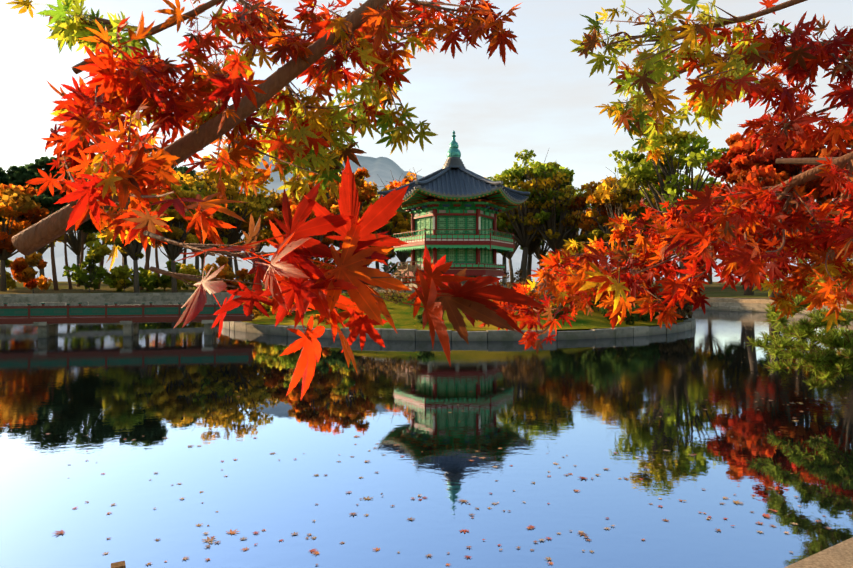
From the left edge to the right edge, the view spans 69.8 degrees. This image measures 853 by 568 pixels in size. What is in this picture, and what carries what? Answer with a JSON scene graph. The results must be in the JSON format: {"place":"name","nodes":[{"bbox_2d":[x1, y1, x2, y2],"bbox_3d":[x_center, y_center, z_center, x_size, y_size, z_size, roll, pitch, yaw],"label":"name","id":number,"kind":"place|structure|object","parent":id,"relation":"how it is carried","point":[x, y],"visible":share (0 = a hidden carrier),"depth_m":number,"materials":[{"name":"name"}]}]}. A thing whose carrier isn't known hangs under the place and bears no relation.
{"place":"outdoors","nodes":[
{"label":"outdoors","id":0,"kind":"place"},
{"bbox_2d":[0,281,849,300],"bbox_3d":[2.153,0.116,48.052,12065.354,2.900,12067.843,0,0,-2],"label":"park ground","id":1,"kind":"structure","parent":0,"point":[714,289],"depth_m":92.66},
{"bbox_2d":[0,176,11,223],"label":"pine","id":2,"kind":"object","parent":1,"relation":"on","point":[4,180],"visible":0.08,"depth_m":99.36,"materials":[{"name":"green plant"}]},
{"bbox_2d":[0,167,19,189],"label":"pine","id":3,"kind":"object","parent":1,"relation":"on","point":[2,173],"visible":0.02,"depth_m":101.66,"materials":[{"name":"green plant"}]},
{"bbox_2d":[5,259,16,288],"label":"understory","id":4,"kind":"object","parent":1,"relation":"on","point":[10,281],"visible":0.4,"depth_m":87.60,"materials":[{"name":"green plant"}]},
{"bbox_2d":[0,166,50,262],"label":"tree","id":5,"kind":"object","parent":1,"relation":"on","point":[19,175],"visible":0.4,"depth_m":98.45,"materials":[{"name":"green plant"}]},
{"bbox_2d":[0,183,59,290],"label":"tree","id":6,"kind":"object","parent":1,"relation":"on","point":[13,203],"visible":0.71,"depth_m":84.12,"materials":[{"name":"orange plant"}]},
{"bbox_2d":[9,252,52,292],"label":"bush","id":7,"kind":"object","parent":1,"relation":"on","point":[23,271],"visible":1,"depth_m":80.03,"materials":[{"name":"orange plant"}]},
{"bbox_2d":[15,156,76,289],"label":"tree","id":8,"kind":"object","parent":1,"relation":"on","point":[46,198],"visible":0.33,"depth_m":89.75,"materials":[{"name":"green plant"}]},
{"bbox_2d":[36,229,76,276],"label":"tree","id":9,"kind":"object","parent":1,"relation":"on","point":[42,250],"visible":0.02,"depth_m":162.39,"materials":[{"name":"brown plant"}]},
{"bbox_2d":[49,194,99,288],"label":"tree","id":10,"kind":"object","parent":1,"relation":"on","point":[87,226],"visible":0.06,"depth_m":96.12,"materials":[{"name":"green plant"}]},
{"bbox_2d":[54,228,99,265],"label":"tree","id":11,"kind":"object","parent":1,"relation":"on","point":[74,242],"visible":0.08,"depth_m":141.41,"materials":[{"name":"green plant"}]},
{"bbox_2d":[62,240,111,291],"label":"bush","id":12,"kind":"object","parent":1,"relation":"on","point":[97,252],"visible":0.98,"depth_m":86.33,"materials":[{"name":"green plant"}]},
{"bbox_2d":[76,228,108,286],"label":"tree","id":13,"kind":"object","parent":1,"relation":"on","point":[82,252],"visible":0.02,"depth_m":113.81,"materials":[{"name":"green plant"}]},
{"bbox_2d":[76,157,140,288],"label":"tree","id":14,"kind":"object","parent":1,"relation":"on","point":[102,259],"depth_m":97.36,"materials":[{"name":"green plant"}]},
{"bbox_2d":[97,229,128,267],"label":"tree","id":15,"kind":"object","parent":1,"relation":"on","point":[123,252],"visible":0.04,"depth_m":124.38,"materials":[{"name":"yellow plant"}]},
{"bbox_2d":[100,265,157,291],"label":"understory","id":16,"kind":"object","parent":1,"relation":"on","point":[117,278],"visible":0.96,"depth_m":89.53,"materials":[{"name":"green plant"}]},
{"bbox_2d":[101,194,165,292],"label":"tree","id":17,"kind":"object","parent":1,"relation":"on","point":[134,247],"visible":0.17,"depth_m":83.58,"materials":[{"name":"green plant"}]},
{"bbox_2d":[155,240,159,276],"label":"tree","id":18,"kind":"object","parent":1,"relation":"on","point":[156,257],"depth_m":119.56,"materials":[{"name":"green plant"}]},
{"bbox_2d":[139,207,183,289],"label":"tree","id":19,"kind":"object","parent":1,"relation":"on","point":[141,288],"depth_m":98.42,"materials":[{"name":"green plant"}]},
{"bbox_2d":[145,189,178,290],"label":"tree","id":20,"kind":"object","parent":1,"relation":"on","point":[147,257],"depth_m":94.90,"materials":[{"name":"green plant"}]},
{"bbox_2d":[144,259,183,290],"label":"understory","id":21,"kind":"object","parent":1,"relation":"on","point":[164,281],"visible":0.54,"depth_m":93.54,"materials":[{"name":"green plant"}]},
{"bbox_2d":[151,238,183,271],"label":"tree","id":22,"kind":"object","parent":1,"relation":"on","point":[159,243],"visible":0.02,"depth_m":178.74,"materials":[{"name":"brown plant"}]},
{"bbox_2d":[0,291,345,302],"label":"retaining wall","id":23,"kind":"structure","parent":1,"relation":"on","point":[60,297],"depth_m":56.70,"materials":[{"name":"stone"}]},
{"bbox_2d":[151,184,203,292],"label":"tree","id":24,"kind":"object","parent":1,"relation":"on","point":[172,250],"visible":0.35,"depth_m":88.86,"materials":[{"name":"green plant"}]},
{"bbox_2d":[172,166,198,283],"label":"tree","id":25,"kind":"object","parent":1,"relation":"on","point":[182,170],"visible":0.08,"depth_m":131.16,"materials":[{"name":"green plant"}]},
{"bbox_2d":[162,263,212,289],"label":"understory","id":26,"kind":"object","parent":1,"relation":"on","point":[190,269],"visible":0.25,"depth_m":99.50,"materials":[{"name":"yellow plant"}]},
{"bbox_2d":[157,170,249,270],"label":"tree","id":27,"kind":"object","parent":1,"relation":"on","point":[222,216],"visible":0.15,"depth_m":113.23,"materials":[{"name":"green plant"}]},
{"bbox_2d":[199,247,212,274],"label":"tree","id":28,"kind":"object","parent":1,"relation":"on","point":[202,256],"visible":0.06,"depth_m":190.56,"materials":[{"name":"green plant"}]},
{"bbox_2d":[199,172,228,254],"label":"tree","id":29,"kind":"object","parent":1,"relation":"on","point":[210,188],"depth_m":127.02,"materials":[{"name":"green plant"}]},
{"bbox_2d":[171,155,282,270],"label":"tree","id":30,"kind":"object","parent":1,"relation":"on","point":[233,190],"visible":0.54,"depth_m":116.03,"materials":[{"name":"orange plant"}]},
{"bbox_2d":[204,256,254,290],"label":"understory","id":31,"kind":"object","parent":1,"relation":"on","point":[225,272],"visible":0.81,"depth_m":92.28,"materials":[{"name":"orange plant"}]},
{"bbox_2d":[233,229,246,278],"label":"tree","id":32,"kind":"object","parent":1,"relation":"on","point":[235,261],"visible":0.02,"depth_m":184.87,"materials":[{"name":"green plant"}]},
{"bbox_2d":[227,188,282,286],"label":"tree","id":33,"kind":"object","parent":1,"relation":"on","point":[264,233],"visible":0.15,"depth_m":122.75,"materials":[{"name":"orange plant"}]},
{"bbox_2d":[254,251,278,283],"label":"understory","id":34,"kind":"object","parent":1,"relation":"on","point":[264,257],"visible":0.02,"depth_m":97.32,"materials":[{"name":"green plant"}]},
{"bbox_2d":[263,197,314,244],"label":"tree","id":35,"kind":"object","parent":1,"relation":"on","point":[272,215],"visible":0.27,"depth_m":112.90,"materials":[{"name":"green plant"}]},
{"bbox_2d":[290,180,339,279],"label":"tree","id":36,"kind":"object","parent":1,"relation":"on","point":[334,209],"visible":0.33,"depth_m":95.42,"materials":[{"name":"orange plant"}]},
{"bbox_2d":[305,175,337,266],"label":"tree","id":37,"kind":"object","parent":1,"relation":"on","point":[328,245],"visible":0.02,"depth_m":132.56,"materials":[{"name":"orange plant"}]},
{"bbox_2d":[314,257,335,268],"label":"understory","id":38,"kind":"object","parent":1,"relation":"on","point":[317,264],"visible":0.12,"depth_m":100.62,"materials":[{"name":"orange plant"}]},
{"bbox_2d":[309,167,377,249],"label":"tree","id":39,"kind":"object","parent":1,"relation":"on","point":[366,191],"visible":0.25,"depth_m":108.58,"materials":[{"name":"orange plant"}]},
{"bbox_2d":[335,174,390,201],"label":"tree","id":40,"kind":"object","parent":1,"relation":"on","point":[385,189],"visible":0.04,"depth_m":128.60,"materials":[{"name":"orange plant"}]},
{"bbox_2d":[360,198,404,270],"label":"tree","id":41,"kind":"object","parent":1,"relation":"on","point":[376,262],"visible":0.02,"depth_m":115.50,"materials":[{"name":"orange plant"}]},
{"bbox_2d":[363,198,410,272],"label":"tree","id":42,"kind":"object","parent":1,"relation":"on","point":[396,223],"visible":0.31,"depth_m":100.05,"materials":[{"name":"green plant"}]},
{"bbox_2d":[381,261,410,283],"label":"understory","id":43,"kind":"object","parent":1,"relation":"on","point":[393,269],"visible":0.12,"depth_m":120.88,"materials":[{"name":"green plant"}]},
{"bbox_2d":[385,212,410,280],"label":"tree","id":44,"kind":"object","parent":1,"relation":"on","point":[403,256],"visible":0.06,"depth_m":103.53,"materials":[{"name":"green plant"}]},
{"bbox_2d":[377,170,423,232],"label":"tree","id":45,"kind":"object","parent":1,"relation":"on","point":[405,180],"visible":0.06,"depth_m":135.02,"materials":[{"name":"orange plant"}]},
{"bbox_2d":[395,251,410,263],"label":"tree","id":46,"kind":"object","parent":1,"relation":"on","point":[397,255],"visible":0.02,"depth_m":178.38,"materials":[{"name":"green plant"}]},
{"bbox_2d":[0,298,852,567],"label":"stone embankment","id":47,"kind":"structure","parent":1,"relation":"on","point":[839,555],"depth_m":62.45,"materials":[{"name":"stone"}]},
{"bbox_2d":[0,302,253,337],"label":"wooden bridge","id":48,"kind":"structure","parent":47,"relation":"on","point":[46,320],"depth_m":33.36,"materials":[{"name":"wood"}]},
{"bbox_2d":[6,0,852,400],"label":"maple","id":49,"kind":"object","parent":1,"relation":"on","point":[126,82],"depth_m":1.66,"materials":[{"name":"red plant"}]},
{"bbox_2d":[497,234,508,272],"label":"tree","id":50,"kind":"object","parent":1,"relation":"on","point":[503,254],"visible":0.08,"depth_m":149.82,"materials":[{"name":"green plant"}]},
{"bbox_2d":[497,207,518,237],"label":"tree","id":51,"kind":"object","parent":1,"relation":"on","point":[503,215],"visible":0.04,"depth_m":122.69,"materials":[{"name":"green plant"}]},
{"bbox_2d":[506,240,518,282],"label":"tree","id":52,"kind":"object","parent":1,"relation":"on","point":[509,255],"depth_m":211.85,"materials":[{"name":"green plant"}]},
{"bbox_2d":[499,183,545,281],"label":"tree","id":53,"kind":"object","parent":1,"relation":"on","point":[533,246],"visible":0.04,"depth_m":128.18,"materials":[{"name":"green plant"}]},
{"bbox_2d":[487,149,567,281],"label":"tree","id":54,"kind":"object","parent":1,"relation":"on","point":[515,177],"visible":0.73,"depth_m":117.94,"materials":[{"name":"green plant"}]},
{"bbox_2d":[520,239,552,284],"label":"tree","id":55,"kind":"object","parent":1,"relation":"on","point":[540,251],"visible":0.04,"depth_m":169.34,"materials":[{"name":"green plant"}]},
{"bbox_2d":[515,150,594,274],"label":"tree","id":56,"kind":"object","parent":1,"relation":"on","point":[555,234],"visible":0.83,"depth_m":114.97,"materials":[{"name":"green plant"}]},
{"bbox_2d":[541,166,590,248],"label":"tree","id":57,"kind":"object","parent":1,"relation":"on","point":[570,173],"visible":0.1,"depth_m":121.29,"materials":[{"name":"green plant"}]},
{"bbox_2d":[558,184,599,253],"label":"tree","id":58,"kind":"object","parent":1,"relation":"on","point":[583,239],"visible":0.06,"depth_m":128.13,"materials":[{"name":"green plant"}]},
{"bbox_2d":[562,178,642,263],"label":"tree","id":59,"kind":"object","parent":1,"relation":"on","point":[588,221],"visible":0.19,"depth_m":109.64,"materials":[{"name":"orange plant"}]},
{"bbox_2d":[579,167,653,260],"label":"tree","id":60,"kind":"object","parent":1,"relation":"on","point":[620,197],"visible":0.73,"depth_m":103.00,"materials":[{"name":"orange plant"}]},
{"bbox_2d":[613,238,638,249],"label":"tree","id":61,"kind":"object","parent":1,"relation":"on","point":[632,243],"visible":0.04,"depth_m":150.22,"materials":[{"name":"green plant"}]},
{"bbox_2d":[623,175,663,245],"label":"tree","id":62,"kind":"object","parent":1,"relation":"on","point":[650,220],"visible":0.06,"depth_m":113.41,"materials":[{"name":"green plant"}]},
{"bbox_2d":[609,117,729,277],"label":"tree","id":63,"kind":"object","parent":1,"relation":"on","point":[643,173],"visible":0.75,"depth_m":83.96,"materials":[{"name":"green plant"}]},
{"bbox_2d":[651,174,726,280],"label":"tree","id":64,"kind":"object","parent":1,"relation":"on","point":[694,180],"depth_m":94.24,"materials":[{"name":"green plant"}]},
{"bbox_2d":[708,225,720,283],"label":"tree","id":65,"kind":"object","parent":1,"relation":"on","point":[710,281],"depth_m":164.02,"materials":[{"name":"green plant"}]},
{"bbox_2d":[705,113,796,294],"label":"tree","id":66,"kind":"object","parent":1,"relation":"on","point":[737,144],"visible":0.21,"depth_m":75.06,"materials":[{"name":"red plant"}]},
{"bbox_2d":[730,147,820,297],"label":"tree","id":67,"kind":"object","parent":1,"relation":"on","point":[760,167],"visible":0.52,"depth_m":66.92,"materials":[{"name":"red plant"}]},
{"bbox_2d":[745,157,852,389],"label":"leaning pine","id":68,"kind":"object","parent":1,"relation":"on","point":[834,367],"visible":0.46,"depth_m":13.80,"materials":[{"name":"green plant"}]},
{"bbox_2d":[771,136,836,290],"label":"tree","id":69,"kind":"object","parent":1,"relation":"on","point":[793,152],"visible":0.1,"depth_m":69.28,"materials":[{"name":"red plant"}]},
{"bbox_2d":[809,198,836,231],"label":"tree","id":70,"kind":"object","parent":1,"relation":"on","point":[834,199],"depth_m":97.06,"materials":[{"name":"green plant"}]},
{"bbox_2d":[798,112,852,204],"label":"tree","id":71,"kind":"object","parent":1,"relation":"on","point":[835,151],"visible":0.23,"depth_m":63.15,"materials":[{"name":"red plant"}]},
{"bbox_2d":[0,309,852,567],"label":"pond water","id":72,"kind":"structure","parent":0,"point":[532,413],"depth_m":10.46,"materials":[{"name":"blue liquid"}]},
{"bbox_2d":[111,561,125,567],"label":"stone","id":73,"kind":"object","parent":72,"relation":"in","point":[120,564],"visible":1,"depth_m":4.11,"materials":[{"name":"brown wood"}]},
{"bbox_2d":[46,354,846,565],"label":"floating leaves","id":74,"kind":"object","parent":72,"relation":"on","point":[424,497],"visible":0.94,"depth_m":7.54,"materials":[{"name":"orange plant"}]},
{"bbox_2d":[223,315,695,340],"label":"stone retaining wall","id":75,"kind":"structure","parent":72,"relation":"in","point":[486,335],"depth_m":32.01,"materials":[{"name":"stone"}]},
{"bbox_2d":[0,0,852,313],"label":"sky","id":76,"kind":"structure","parent":0,"point":[544,97],"materials":[{"name":"white"}]},
{"bbox_2d":[5,155,852,281],"bbox_3d":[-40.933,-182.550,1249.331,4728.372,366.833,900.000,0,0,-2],"label":"mountain ridge","id":77,"kind":"structure","parent":0,"point":[381,167],"depth_m":893.50,"materials":[{"name":"grey stone"}]},
{"bbox_2d":[242,292,683,330],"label":"island lawn","id":78,"kind":"structure","parent":0,"point":[401,314],"depth_m":35.45,"materials":[{"name":"green plant"}]},
{"bbox_2d":[242,303,260,318],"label":"island bush","id":79,"kind":"object","parent":78,"relation":"on","point":[256,313],"visible":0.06,"depth_m":38.78,"materials":[{"name":"yellow plant"}]},
{"bbox_2d":[260,289,272,311],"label":"island bush","id":80,"kind":"object","parent":78,"relation":"on","point":[266,306],"visible":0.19,"depth_m":40.69,"materials":[{"name":"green plant"}]},
{"bbox_2d":[269,306,294,317],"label":"shrub","id":81,"kind":"object","parent":78,"relation":"on","point":[287,316],"visible":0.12,"depth_m":38.45,"materials":[{"name":"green plant"}]},
{"bbox_2d":[313,314,326,322],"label":"red shrub","id":82,"kind":"object","parent":78,"relation":"on","point":[316,316],"visible":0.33,"depth_m":35.41,"materials":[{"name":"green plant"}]},
{"bbox_2d":[370,273,412,301],"bbox_3d":[-1.995,0.314,39.478,4.191,2.391,2.317,0,0,-42],"label":"bare shrub","id":83,"kind":"object","parent":78,"relation":"on","point":[387,295],"visible":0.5,"depth_m":38.88,"materials":[{"name":"brown plant"}]},
{"bbox_2d":[396,291,415,306],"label":"bare shrub","id":84,"kind":"object","parent":78,"relation":"on","point":[412,301],"visible":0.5,"depth_m":36.59,"materials":[{"name":"brown plant"}]},
{"bbox_2d":[416,309,428,323],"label":"island bush","id":85,"kind":"object","parent":78,"relation":"on","point":[419,317],"visible":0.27,"depth_m":33.13,"materials":[{"name":"green plant"}]},
{"bbox_2d":[375,289,547,292],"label":"island terrace kerb","id":86,"kind":"structure","parent":78,"relation":"on","point":[414,290],"depth_m":41.85,"materials":[{"name":"stone"}]},
{"bbox_2d":[499,268,524,287],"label":"island bush","id":87,"kind":"object","parent":78,"relation":"on","point":[519,273],"visible":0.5,"depth_m":41.80,"materials":[{"name":"green plant"}]},
{"bbox_2d":[506,277,541,294],"bbox_3d":[5.855,0.624,36.822,3.537,2.386,2.305,0,0,20],"label":"island bush","id":88,"kind":"object","parent":78,"relation":"on","point":[510,286],"visible":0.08,"depth_m":36.91,"materials":[{"name":"green plant"}]},
{"bbox_2d":[518,275,540,291],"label":"island bush","id":89,"kind":"object","parent":78,"relation":"on","point":[524,278],"visible":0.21,"depth_m":38.86,"materials":[{"name":"green plant"}]},
{"bbox_2d":[544,300,572,317],"bbox_3d":[7.535,1.567,35.535,1.665,1.454,1.504,0,0,-29],"label":"shrub","id":90,"kind":"object","parent":78,"relation":"on","point":[554,311],"visible":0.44,"depth_m":35.16,"materials":[{"name":"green plant"}]},
{"bbox_2d":[537,245,593,278],"bbox_3d":[10.051,-0.767,41.772,4.637,4.192,3.882,0,0,-40],"label":"island tree","id":91,"kind":"object","parent":78,"relation":"on","point":[564,250],"visible":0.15,"depth_m":41.03,"materials":[{"name":"orange plant"}]},
{"bbox_2d":[590,294,636,310],"bbox_3d":[10.940,0.643,38.820,3.474,2.822,4.286,0,0,-27],"label":"shrub","id":92,"kind":"object","parent":78,"relation":"on","point":[596,304],"visible":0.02,"depth_m":38.31,"materials":[{"name":"green plant"}]},
{"bbox_2d":[600,295,650,324],"bbox_3d":[11.464,1.553,35.179,2.385,2.208,2.489,0,0,44],"label":"island bush","id":93,"kind":"object","parent":78,"relation":"on","point":[645,317],"visible":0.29,"depth_m":34.89,"materials":[{"name":"green plant"}]},
{"bbox_2d":[626,298,658,321],"bbox_3d":[12.609,1.629,37.297,2.857,1.864,3.051,0,0,44],"label":"island bush","id":94,"kind":"object","parent":78,"relation":"on","point":[655,315],"depth_m":36.98,"materials":[{"name":"green plant"}]},
{"bbox_2d":[655,299,689,321],"bbox_3d":[14.845,1.553,37.852,2.941,2.254,2.398,0,0,13],"label":"island bush","id":95,"kind":"object","parent":78,"relation":"on","point":[679,311],"visible":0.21,"depth_m":37.30,"materials":[{"name":"green plant"}]},
{"bbox_2d":[659,296,692,319],"bbox_3d":[16.088,1.519,39.807,2.832,2.297,3.025,0,0,-2],"label":"island bush","id":96,"kind":"object","parent":78,"relation":"on","point":[688,309],"visible":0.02,"depth_m":39.58,"materials":[{"name":"green plant"}]},
{"label":"terrace ground","id":97,"kind":"structure","parent":0,"visible":0},
{"bbox_2d":[374,131,529,289],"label":"pavilion","id":98,"kind":"structure","parent":97,"relation":"on","point":[453,206],"depth_m":45.37,"materials":[{"name":"wood"}]}
]}

